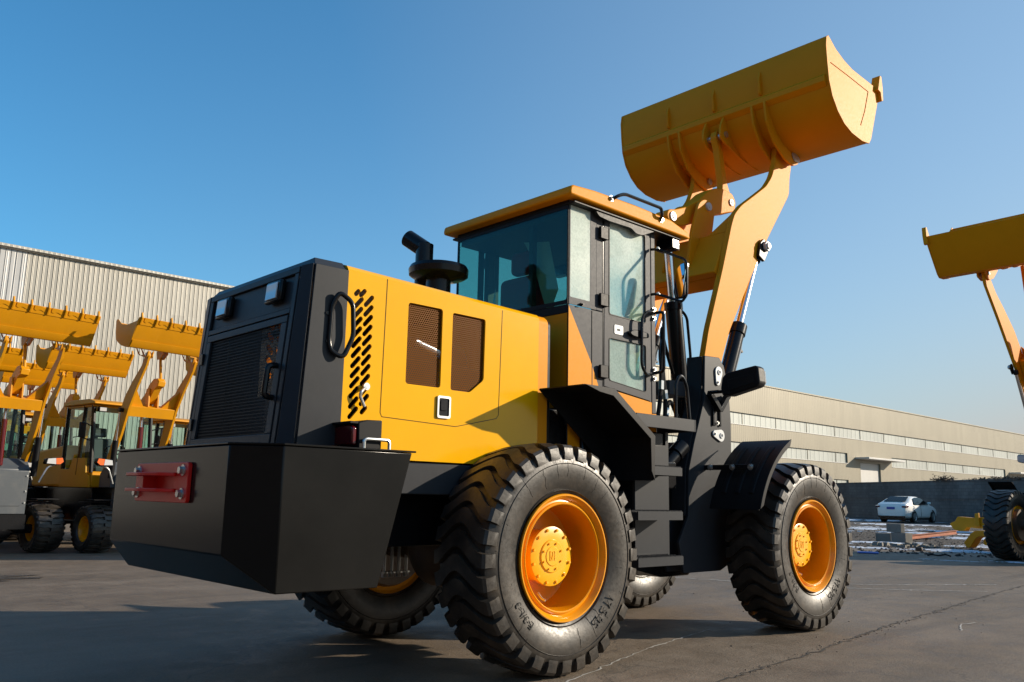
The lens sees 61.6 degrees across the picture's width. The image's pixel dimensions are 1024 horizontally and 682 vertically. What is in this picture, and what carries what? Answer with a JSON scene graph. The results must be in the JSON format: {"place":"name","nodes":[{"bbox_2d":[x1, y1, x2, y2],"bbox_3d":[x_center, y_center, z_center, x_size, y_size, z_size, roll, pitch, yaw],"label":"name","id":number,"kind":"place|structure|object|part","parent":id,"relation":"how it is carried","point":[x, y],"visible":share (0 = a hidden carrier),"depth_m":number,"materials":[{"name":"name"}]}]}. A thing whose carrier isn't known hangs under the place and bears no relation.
{"place":"outdoors","nodes":[
{"label":"outdoors","id":0,"kind":"place"},
{"bbox_2d":[0,524,1023,681],"bbox_3d":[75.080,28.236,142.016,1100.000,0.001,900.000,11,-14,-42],"label":"ground","id":1,"kind":"structure","parent":0,"point":[72,614],"depth_m":6.28,"materials":[{"name":"concrete"}]},
{"bbox_2d":[0,344,23,372],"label":"compact loader","id":2,"kind":"object","parent":1,"relation":"on","point":[12,360],"visible":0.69,"depth_m":16.57,"materials":[{"name":"yellow paint"}]},
{"bbox_2d":[0,575,40,580],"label":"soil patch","id":3,"kind":"object","parent":1,"relation":"on","point":[6,577],"visible":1,"depth_m":9.45,"materials":[{"name":"brown soil"}]},
{"bbox_2d":[0,358,78,450],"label":"compact loader","id":4,"kind":"object","parent":1,"relation":"on","point":[37,375],"visible":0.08,"depth_m":18.82,"materials":[{"name":"yellow paint"}]},
{"bbox_2d":[0,296,100,552],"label":"compact loader","id":5,"kind":"object","parent":1,"relation":"on","point":[39,527],"visible":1,"depth_m":13.02,"materials":[{"name":"yellow paint"}]},
{"bbox_2d":[0,342,133,540],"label":"compact loader","id":6,"kind":"object","parent":1,"relation":"on","point":[78,362],"visible":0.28,"depth_m":16.64,"materials":[{"name":"yellow paint"}]},
{"bbox_2d":[16,312,202,552],"bbox_3d":[-6.944,1.683,14.859,4.249,3.688,1.760,-7,-13,38],"label":"compact loader","id":7,"kind":"object","parent":1,"relation":"on","point":[79,481],"visible":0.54,"depth_m":14.14,"materials":[{"name":"yellow paint"}]},
{"bbox_2d":[0,242,234,457],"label":"factory hall","id":8,"kind":"structure","parent":1,"relation":"on","point":[112,293],"depth_m":35.13,"materials":[{"name":"beige metal"}]},
{"bbox_2d":[117,356,198,461],"bbox_3d":[-7.076,2.271,18.130,4.249,3.688,1.760,-7,-13,38],"label":"compact loader","id":9,"kind":"object","parent":1,"relation":"on","point":[179,423],"visible":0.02,"depth_m":17.76,"materials":[{"name":"yellow paint"}]},
{"bbox_2d":[110,35,882,675],"bbox_3d":[0.437,-0.388,6.798,6.359,5.201,2.480,11,-14,-42],"label":"wheel loader","id":10,"kind":"object","parent":1,"relation":"on","point":[514,479],"visible":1,"depth_m":5.43,"materials":[{"name":"orange paint"}]},
{"bbox_2d":[189,315,288,444],"bbox_3d":[-1.572,0.248,4.818,0.117,0.680,1.020,11,-14,-42],"label":"radiator grille","id":11,"kind":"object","parent":10,"relation":"in","point":[205,360],"depth_m":4.77,"materials":[{"name":"black metal"}]},
{"bbox_2d":[477,252,484,300],"bbox_3d":[-0.342,-0.461,6.938,0.278,0.747,0.038,11,-14,-42],"label":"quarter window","id":12,"kind":"structure","parent":10,"relation":"in","point":[480,291],"depth_m":7.01,"materials":[{"name":"glass"}]},
{"bbox_2d":[484,256,498,304],"bbox_3d":[-0.014,-0.084,7.181,0.587,1.360,0.069,11,-14,-42],"label":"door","id":13,"kind":"structure","parent":10,"relation":"in","point":[496,283],"depth_m":7.10,"materials":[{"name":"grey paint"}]},
{"bbox_2d":[456,200,569,311],"bbox_3d":[-0.020,-0.553,6.393,0.017,0.747,1.218,11,-14,-42],"label":"rear window","id":14,"kind":"structure","parent":10,"relation":"in","point":[566,301],"depth_m":6.20,"materials":[{"name":"black glass"}]},
{"bbox_2d":[569,200,595,309],"bbox_3d":[0.509,-0.606,6.037,0.278,0.747,0.038,11,-14,-42],"label":"quarter window","id":15,"kind":"structure","parent":10,"relation":"in","point":[582,229],"depth_m":6.04,"materials":[{"name":"clear glass"}]},
{"bbox_2d":[598,220,649,400],"bbox_3d":[0.831,-0.227,6.287,0.587,1.360,0.069,11,-14,-42],"label":"door","id":16,"kind":"structure","parent":10,"relation":"in","point":[625,253],"depth_m":6.32,"materials":[{"name":"grey paint"}]},
{"bbox_2d":[566,629,708,681],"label":"ground scratch","id":17,"kind":"object","parent":1,"relation":"on","point":[628,656],"visible":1,"depth_m":5.45},
{"bbox_2d":[652,574,983,676],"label":"concrete crumbs","id":18,"kind":"object","parent":1,"relation":"on","point":[844,639],"visible":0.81,"depth_m":6.74,"materials":[{"name":"grey concrete"}]},
{"bbox_2d":[636,361,1023,482],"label":"factory hall","id":19,"kind":"structure","parent":1,"relation":"on","point":[839,441],"depth_m":98.25,"materials":[{"name":"beige metal"}]},
{"bbox_2d":[860,463,879,481],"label":"door","id":20,"kind":"structure","parent":19,"relation":"in","point":[869,472],"depth_m":98.33,"materials":[{"name":"white metal"}]},
{"bbox_2d":[675,577,986,591],"bbox_3d":[3.580,3.005,10.609,4.180,0.001,0.478,-2,-11,18],"label":"ground scratch","id":21,"kind":"object","parent":1,"relation":"on","point":[857,588],"visible":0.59,"depth_m":10.22},
{"bbox_2d":[857,551,878,553],"bbox_3d":[7.261,4.313,17.507,0.400,0.030,0.200,-2,-11,19],"label":"plastic sheet","id":22,"kind":"object","parent":1,"relation":"on","point":[867,552],"visible":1,"depth_m":17.43,"materials":[{"name":"blue plastic"}]},
{"bbox_2d":[717,585,1023,681],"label":"ground crack","id":23,"kind":"object","parent":1,"relation":"on","point":[808,653],"visible":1,"depth_m":6.23,"materials":[{"name":"grey concrete"}]},
{"bbox_2d":[915,547,922,550],"bbox_3d":[8.912,4.554,18.793,0.140,0.080,0.100,-6,-13,37],"label":"dark block","id":24,"kind":"object","parent":1,"relation":"on","point":[918,548],"depth_m":18.75,"materials":[{"name":"stone"}]},
{"bbox_2d":[860,584,996,584],"bbox_3d":[5.033,3.082,10.870,2.520,0.001,0.214,2,-10,-7],"label":"ground scratch","id":25,"kind":"object","parent":1,"relation":"on","point":[950,584],"visible":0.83,"depth_m":11.01},
{"bbox_2d":[927,554,950,556],"bbox_3d":[8.450,4.238,16.980,0.431,0.052,0.055,-2,-11,19],"label":"black hose","id":26,"kind":"object","parent":1,"relation":"on","point":[939,555],"visible":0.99,"depth_m":16.95,"materials":[{"name":"plastic"}]},
{"bbox_2d":[922,213,1023,559],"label":"wheel loader","id":27,"kind":"object","parent":1,"relation":"on","point":[986,251],"visible":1,"depth_m":16.33,"materials":[{"name":"orange paint"}]},
{"bbox_2d":[0,0,1023,433],"label":"sky","id":28,"kind":"structure","parent":0,"point":[228,142],"materials":[{"name":"blue"}]},
{"bbox_2d":[845,517,989,550],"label":"gravel lot","id":29,"kind":"structure","parent":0,"point":[863,537],"depth_m":31.02,"materials":[{"name":"grey gravel"}]},
{"bbox_2d":[875,533,890,541],"bbox_3d":[10.009,5.275,23.054,0.400,0.220,0.220,-8,-14,41],"label":"concrete block","id":30,"kind":"object","parent":29,"relation":"on","point":[884,537],"depth_m":22.96,"materials":[{"name":"grey concrete"}]},
{"bbox_2d":[891,532,912,542],"bbox_3d":[10.232,5.166,22.534,0.260,0.260,0.460,6,-11,-24],"label":"concrete block","id":31,"kind":"object","parent":29,"relation":"on","point":[900,537],"depth_m":22.39,"materials":[{"name":"grey concrete"}]},
{"bbox_2d":[886,523,904,532],"bbox_3d":[10.165,4.958,22.753,0.130,0.220,0.520,5,-11,-19],"label":"concrete block","id":32,"kind":"object","parent":31,"relation":"on","point":[898,528],"depth_m":22.66,"materials":[{"name":"grey concrete"}]},
{"bbox_2d":[875,496,935,522],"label":"parked car","id":33,"kind":"object","parent":29,"relation":"on","point":[910,508],"visible":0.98,"depth_m":47.60,"materials":[{"name":"white paint"}]},
{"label":"rear window","id":34,"kind":"part","parent":33,"relation":"part of","materials":[{"name":"black glass"}]},
{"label":"side window","id":35,"kind":"part","parent":33,"relation":"part of","materials":[{"name":"black glass"}]},
{"bbox_2d":[867,542,954,548],"bbox_3d":[9.480,4.833,20.355,1.124,0.108,1.820,11,-14,-42],"label":"rubble heap","id":36,"kind":"object","parent":29,"relation":"on","point":[904,545],"visible":0.95,"depth_m":20.40,"materials":[{"name":"stone"}]},
{"bbox_2d":[848,526,993,557],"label":"loose stones","id":37,"kind":"object","parent":29,"relation":"on","point":[958,554],"visible":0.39,"depth_m":19.82,"materials":[{"name":"stone"}]},
{"bbox_2d":[836,478,1023,521],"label":"block wall","id":38,"kind":"structure","parent":29,"relation":"on","point":[944,494],"depth_m":53.78,"materials":[{"name":"grey concrete"}]},
{"bbox_2d":[846,497,960,499],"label":"painted stripe","id":39,"kind":"object","parent":38,"relation":"attached to","point":[885,498],"visible":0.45,"depth_m":59.66,"materials":[{"name":"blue paint"}]},
{"bbox_2d":[930,473,955,481],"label":"dry creeper","id":40,"kind":"object","parent":38,"relation":"on","point":[942,478],"visible":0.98,"depth_m":52.81,"materials":[{"name":"plant"}]},
{"bbox_2d":[962,475,1023,480],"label":"dry creeper","id":41,"kind":"object","parent":38,"relation":"on","point":[1004,477],"visible":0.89,"depth_m":47.77,"materials":[{"name":"plant"}]},
{"bbox_2d":[912,530,957,538],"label":"steel beam","id":42,"kind":"structure","parent":29,"relation":"on","point":[932,534],"depth_m":25.59,"materials":[{"name":"orange metal"}]},
{"bbox_2d":[849,519,1023,562],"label":"snow patches","id":43,"kind":"object","parent":29,"relation":"on","point":[942,550],"visible":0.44,"depth_m":25.97,"materials":[{"name":"white snow"}]},
{"bbox_2d":[950,513,983,530],"bbox_3d":[17.366,6.758,32.032,0.300,0.794,2.488,4,-11,-17],"label":"lift arm part","id":44,"kind":"object","parent":29,"relation":"on","point":[963,523],"visible":0.59,"depth_m":32.41,"materials":[{"name":"yellow paint"}]},
{"bbox_2d":[964,531,984,547],"bbox_3d":[11.037,4.595,19.811,0.200,0.423,1.332,4,-11,-17],"label":"lift arm part","id":45,"kind":"object","parent":29,"relation":"on","point":[973,539],"visible":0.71,"depth_m":20.16,"materials":[{"name":"yellow paint"}]}
]}

